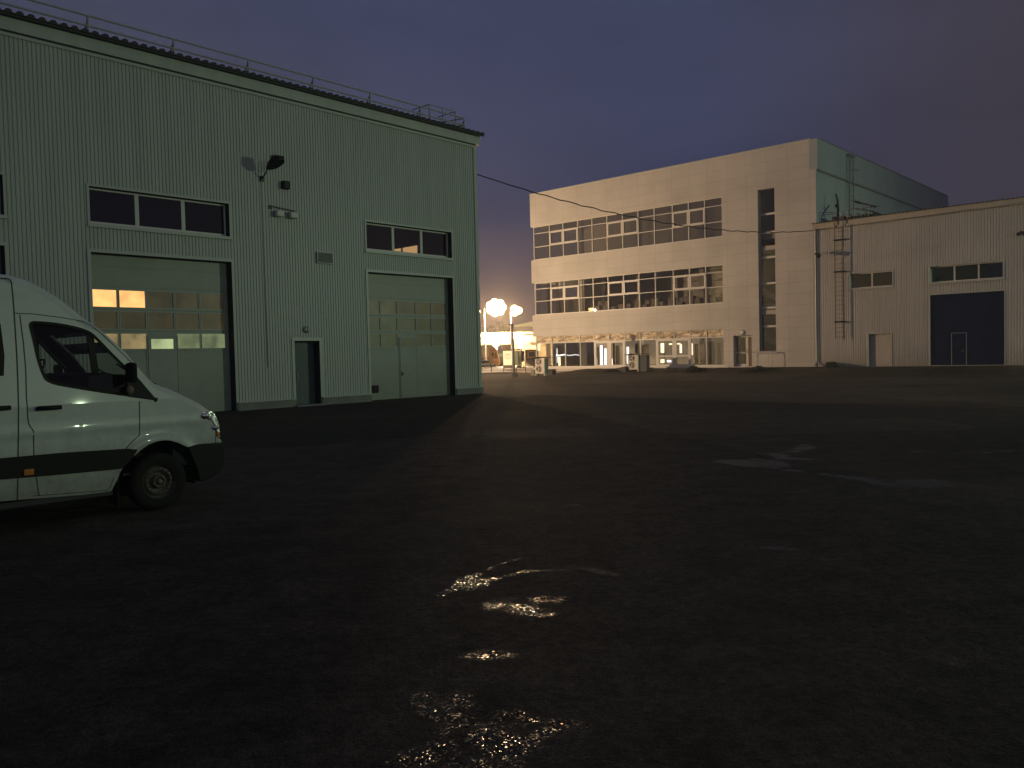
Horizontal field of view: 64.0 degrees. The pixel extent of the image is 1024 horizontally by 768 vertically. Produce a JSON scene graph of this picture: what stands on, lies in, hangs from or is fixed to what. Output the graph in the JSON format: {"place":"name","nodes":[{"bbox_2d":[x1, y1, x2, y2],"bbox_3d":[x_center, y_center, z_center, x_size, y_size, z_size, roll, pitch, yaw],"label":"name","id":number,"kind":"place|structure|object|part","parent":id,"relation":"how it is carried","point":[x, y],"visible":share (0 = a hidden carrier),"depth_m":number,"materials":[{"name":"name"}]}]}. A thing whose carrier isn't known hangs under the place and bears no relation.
{"place":"outdoors","nodes":[
{"label":"outdoors","id":0,"kind":"place"},
{"bbox_2d":[482,368,533,371],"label":"pavement","id":1,"kind":"structure","parent":0,"point":[501,369],"depth_m":93.60,"materials":[{"name":"beige concrete"}]},
{"bbox_2d":[503,346,512,367],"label":"notice board","id":2,"kind":"object","parent":1,"relation":"on","point":[507,355],"visible":0.95,"depth_m":95.93,"materials":[{"name":"beige"}]},
{"bbox_2d":[514,349,524,366],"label":"green cabinet","id":3,"kind":"object","parent":1,"relation":"on","point":[519,355],"visible":0.77,"depth_m":97.95,"materials":[{"name":"grey"}]},
{"bbox_2d":[0,354,1023,767],"bbox_3d":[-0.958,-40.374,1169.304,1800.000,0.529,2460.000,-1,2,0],"label":"ground","id":4,"kind":"structure","parent":0,"point":[720,568],"depth_m":6.03,"materials":[{"name":"black asphalt"}]},
{"bbox_2d":[0,274,224,510],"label":"delivery van","id":5,"kind":"object","parent":4,"relation":"on","point":[75,430],"visible":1,"depth_m":9.04,"materials":[{"name":"white metal"}]},
{"bbox_3d":[-5.562,-0.344,8.066,0.074,0.558,0.986,1,3,43],"label":"cargo window","id":6,"kind":"part","parent":5,"relation":"part of","materials":[{"name":"black glass"}]},
{"bbox_2d":[0,0,484,411],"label":"workshop building","id":7,"kind":"structure","parent":4,"relation":"on","point":[151,234],"depth_m":28.34,"materials":[{"name":"metal"}]},
{"bbox_2d":[0,172,9,218],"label":"window","id":8,"kind":"structure","parent":7,"relation":"in","point":[3,206],"depth_m":23.08,"materials":[{"name":"metal"}]},
{"bbox_2d":[86,183,233,239],"bbox_3d":[-11.315,-5.504,26.493,0.350,1.301,4.780,1,3,43],"label":"window","id":9,"kind":"structure","parent":7,"relation":"in","point":[112,207],"depth_m":26.45,"materials":[{"name":"glass"}]},
{"bbox_2d":[260,154,284,181],"bbox_3d":[-8.403,-7.557,28.698,1.050,0.800,0.482,1,3,43],"label":"wall floodlight","id":10,"kind":"object","parent":7,"relation":"attached to","point":[276,161],"depth_m":28.45,"materials":[{"name":"black plastic"}]},
{"bbox_2d":[269,205,297,218],"bbox_3d":[-8.216,-6.205,29.533,0.215,0.390,1.047,1,3,43],"label":"twin wall lamp","id":11,"kind":"object","parent":7,"relation":"attached to","point":[292,214],"visible":1,"depth_m":29.45,"materials":[{"name":"metal"}]},
{"bbox_2d":[281,180,289,189],"bbox_3d":[-8.170,-7.189,29.603,0.175,0.287,0.278,1,3,43],"label":"wall box","id":12,"kind":"object","parent":7,"relation":"attached to","point":[285,185],"visible":1,"depth_m":29.52,"materials":[{"name":"black plastic"}]},
{"bbox_2d":[303,326,309,332],"bbox_3d":[-7.595,-2.019,30.336,0.100,0.260,0.260,1,3,43],"label":"bulkhead lamp","id":13,"kind":"object","parent":7,"relation":"attached to","point":[306,329],"visible":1,"depth_m":30.30,"materials":[{"name":"grey"}]},
{"bbox_2d":[291,338,323,404],"bbox_3d":[-7.744,-0.469,30.577,0.474,2.492,1.301,1,3,43],"label":"door","id":14,"kind":"structure","parent":7,"relation":"in","point":[307,364],"depth_m":30.83,"materials":[{"name":"metal"}]},
{"bbox_2d":[394,245,416,252],"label":"lit inner window","id":15,"kind":"structure","parent":7,"relation":"in","point":[413,249],"depth_m":39.90,"materials":[{"name":"beige"}]},
{"bbox_2d":[364,219,454,260],"bbox_3d":[-4.284,-5.946,34.151,0.350,1.301,4.857,1,3,43],"label":"window","id":16,"kind":"structure","parent":7,"relation":"in","point":[449,234],"depth_m":34.29,"materials":[{"name":"metal"}]},
{"bbox_2d":[477,174,812,232],"bbox_3d":[9.337,-9.486,46.071,28.621,1.192,0.049,-3,3,-40],"label":"overhead cable","id":17,"kind":"object","parent":7,"relation":"attached to","point":[631,216],"visible":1,"depth_m":43.18,"materials":[{"name":"black plastic"}]},
{"bbox_2d":[481,325,493,332],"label":"distant tree","id":18,"kind":"object","parent":4,"relation":"on","point":[488,330],"visible":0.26,"depth_m":157.56,"materials":[{"name":"brown plant"}]},
{"bbox_2d":[481,347,499,366],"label":"orange lorry","id":19,"kind":"object","parent":4,"relation":"on","point":[493,360],"visible":0.88,"depth_m":115.95,"materials":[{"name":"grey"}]},
{"bbox_2d":[484,298,506,356],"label":"lamp mast","id":20,"kind":"object","parent":4,"relation":"on","point":[492,304],"visible":0.99,"depth_m":127.50,"materials":[{"name":"white"}]},
{"bbox_2d":[492,338,499,365],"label":"lamp mast","id":21,"kind":"object","parent":4,"relation":"on","point":[496,342],"visible":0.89,"depth_m":118.71,"materials":[{"name":"white"}]},
{"bbox_2d":[489,324,505,332],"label":"distant tree","id":22,"kind":"object","parent":4,"relation":"on","point":[494,331],"visible":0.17,"depth_m":161.67,"materials":[{"name":"brown plant"}]},
{"bbox_2d":[497,347,503,365],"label":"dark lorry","id":23,"kind":"object","parent":4,"relation":"on","point":[500,352],"visible":0.54,"depth_m":121.91,"materials":[{"name":"grey"}]},
{"bbox_2d":[496,322,513,332],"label":"distant tree","id":24,"kind":"object","parent":4,"relation":"on","point":[507,329],"visible":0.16,"depth_m":165.53,"materials":[{"name":"brown plant"}]},
{"bbox_2d":[482,371,530,373],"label":"kerb","id":25,"kind":"structure","parent":4,"relation":"on","point":[501,372],"depth_m":75.52,"materials":[{"name":"grey concrete"}]},
{"bbox_2d":[482,366,532,367],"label":"kerb","id":26,"kind":"structure","parent":4,"relation":"on","point":[502,367],"depth_m":110.14,"materials":[{"name":"beige concrete"}]},
{"bbox_2d":[510,324,517,375],"bbox_3d":[0.148,-2.647,64.886,0.510,4.248,0.450,-1,2,0],"label":"grey pole","id":27,"kind":"object","parent":4,"relation":"on","point":[514,373],"visible":0.83,"depth_m":64.78,"materials":[{"name":"metal"}]},
{"bbox_2d":[510,305,521,348],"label":"lamp mast","id":28,"kind":"object","parent":4,"relation":"on","point":[515,310],"visible":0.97,"depth_m":121.54,"materials":[{"name":"white metal"}]},
{"bbox_2d":[481,332,551,365],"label":"service building","id":29,"kind":"structure","parent":4,"relation":"on","point":[528,340],"depth_m":130.34,"materials":[{"name":"beige paint"}]},
{"bbox_2d":[517,334,522,365],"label":"lamp mast","id":30,"kind":"object","parent":4,"relation":"on","point":[520,336],"visible":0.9,"depth_m":124.71,"materials":[{"name":"white metal"}]},
{"bbox_2d":[524,349,537,365],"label":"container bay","id":31,"kind":"object","parent":4,"relation":"on","point":[533,363],"visible":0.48,"depth_m":120.93,"materials":[{"name":"beige metal"}]},
{"bbox_2d":[526,350,535,361],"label":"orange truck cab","id":32,"kind":"object","parent":31,"relation":"in","point":[531,354],"visible":0.77,"depth_m":118.48,"materials":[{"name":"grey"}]},
{"bbox_2d":[514,322,553,348],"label":"building","id":33,"kind":"structure","parent":4,"relation":"on","point":[526,327],"depth_m":174.68,"materials":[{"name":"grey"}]},
{"bbox_2d":[532,357,552,375],"bbox_3d":[2.408,-1.310,63.977,1.385,1.632,0.990,1,3,43],"label":"outdoor unit","id":34,"kind":"object","parent":4,"relation":"on","point":[541,365],"visible":1,"depth_m":63.70,"materials":[{"name":"white metal"}]},
{"bbox_2d":[548,369,556,374],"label":"waste bin","id":35,"kind":"object","parent":4,"relation":"on","point":[551,371],"visible":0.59,"depth_m":66.51,"materials":[{"name":"grey"}]},
{"bbox_2d":[602,366,627,371],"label":"loading ramp","id":36,"kind":"structure","parent":4,"relation":"on","point":[623,369],"depth_m":63.59,"materials":[{"name":"grey concrete"}]},
{"bbox_2d":[626,353,649,371],"bbox_3d":[9.711,-1.582,62.839,1.871,1.552,0.990,1,3,43],"label":"outdoor unit","id":37,"kind":"object","parent":4,"relation":"on","point":[638,363],"visible":0.99,"depth_m":62.58,"materials":[{"name":"white metal"}]},
{"bbox_2d":[676,366,710,370],"bbox_3d":[13.204,-1.134,59.524,3.006,0.434,2.347,-1,2,0],"label":"shrub","id":38,"kind":"object","parent":4,"relation":"on","point":[694,368],"visible":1,"depth_m":59.29,"materials":[{"name":"green plant"}]},
{"bbox_2d":[529,138,947,372],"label":"office building","id":39,"kind":"structure","parent":4,"relation":"on","point":[662,295],"depth_m":62.47,"materials":[{"name":"concrete"}]},
{"bbox_2d":[553,343,664,365],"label":"inner door","id":40,"kind":"structure","parent":39,"relation":"in","point":[560,348],"depth_m":70.09,"materials":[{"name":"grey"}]},
{"bbox_2d":[556,345,670,364],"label":"lit doorway","id":41,"kind":"structure","parent":39,"relation":"in","point":[601,346],"depth_m":71.54,"materials":[{"name":"white"}]},
{"bbox_2d":[537,343,692,365],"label":"lit doorway","id":42,"kind":"structure","parent":39,"relation":"in","point":[662,344],"depth_m":67.33,"materials":[{"name":"yellow"}]},
{"bbox_2d":[735,335,751,365],"bbox_3d":[16.907,-2.404,59.535,1.437,2.250,0.144,1,3,43],"label":"side door","id":43,"kind":"structure","parent":39,"relation":"in","point":[743,344],"depth_m":59.60,"materials":[{"name":"white metal"}]},
{"bbox_2d":[760,191,775,350],"bbox_3d":[18.222,-8.047,58.045,1.250,11.388,0.060,1,3,43],"label":"stair window","id":44,"kind":"structure","parent":39,"relation":"in","point":[771,213],"depth_m":58.27,"materials":[{"name":"white"}]},
{"bbox_2d":[846,153,859,214],"bbox_3d":[24.373,-13.670,59.157,1.468,5.757,0.950,1,3,43],"label":"roof ladder","id":45,"kind":"object","parent":39,"relation":"attached to","point":[849,155],"visible":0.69,"depth_m":58.79,"materials":[{"name":"grey metal"}]},
{"bbox_2d":[733,366,778,370],"bbox_3d":[17.064,-1.107,56.331,4.157,0.390,2.224,-1,2,0],"label":"shrub","id":46,"kind":"object","parent":4,"relation":"on","point":[757,368],"visible":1,"depth_m":55.98,"materials":[{"name":"green plant"}]},
{"bbox_2d":[823,361,838,366],"bbox_3d":[21.143,-1.296,54.367,0.893,0.426,2.365,-1,2,0],"label":"shrub","id":47,"kind":"object","parent":4,"relation":"on","point":[831,364],"visible":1,"depth_m":53.96,"materials":[{"name":"green plant"}]},
{"bbox_2d":[812,196,1023,366],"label":"hall","id":48,"kind":"structure","parent":4,"relation":"on","point":[940,286],"depth_m":50.73,"materials":[{"name":"metal"}]},
{"bbox_2d":[832,193,841,220],"bbox_3d":[22.058,-11.813,55.499,0.570,2.200,0.500,1,3,43],"label":"roof vent pipe","id":49,"kind":"object","parent":48,"relation":"on","point":[837,217],"visible":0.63,"depth_m":55.41,"materials":[{"name":"grey metal"}]},
{"bbox_2d":[833,212,846,338],"bbox_3d":[21.598,-7.108,54.061,0.897,8.268,0.323,1,3,43],"label":"wall ladder","id":50,"kind":"object","parent":48,"relation":"attached to","point":[835,277],"depth_m":53.92,"materials":[{"name":"metal"}]},
{"bbox_2d":[821,201,882,221],"bbox_3d":[22.713,-11.545,55.045,3.864,1.666,2.253,1,3,43],"label":"roof landing","id":51,"kind":"object","parent":48,"relation":"on","point":[858,215],"visible":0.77,"depth_m":54.04,"materials":[{"name":"grey metal"}]},
{"bbox_2d":[849,269,892,289],"bbox_3d":[23.228,-6.722,52.944,2.945,1.140,0.410,1,3,43],"label":"window","id":52,"kind":"structure","parent":48,"relation":"in","point":[879,278],"depth_m":53.03,"materials":[{"name":"glass"}]},
{"bbox_2d":[867,332,891,365],"bbox_3d":[23.730,-2.222,52.757,1.528,2.149,0.309,1,3,43],"label":"door","id":53,"kind":"structure","parent":48,"relation":"in","point":[879,345],"depth_m":52.86,"materials":[{"name":"metal"}]},
{"bbox_2d":[927,259,1003,284],"bbox_3d":[27.279,-6.702,49.226,4.234,1.150,0.410,1,3,43],"label":"window","id":54,"kind":"structure","parent":48,"relation":"in","point":[994,269],"depth_m":49.28,"materials":[{"name":"glass"}]},
{"bbox_2d":[0,0,1023,353],"label":"sky","id":55,"kind":"structure","parent":0,"point":[561,93],"materials":[{"name":"blue"}]}
]}

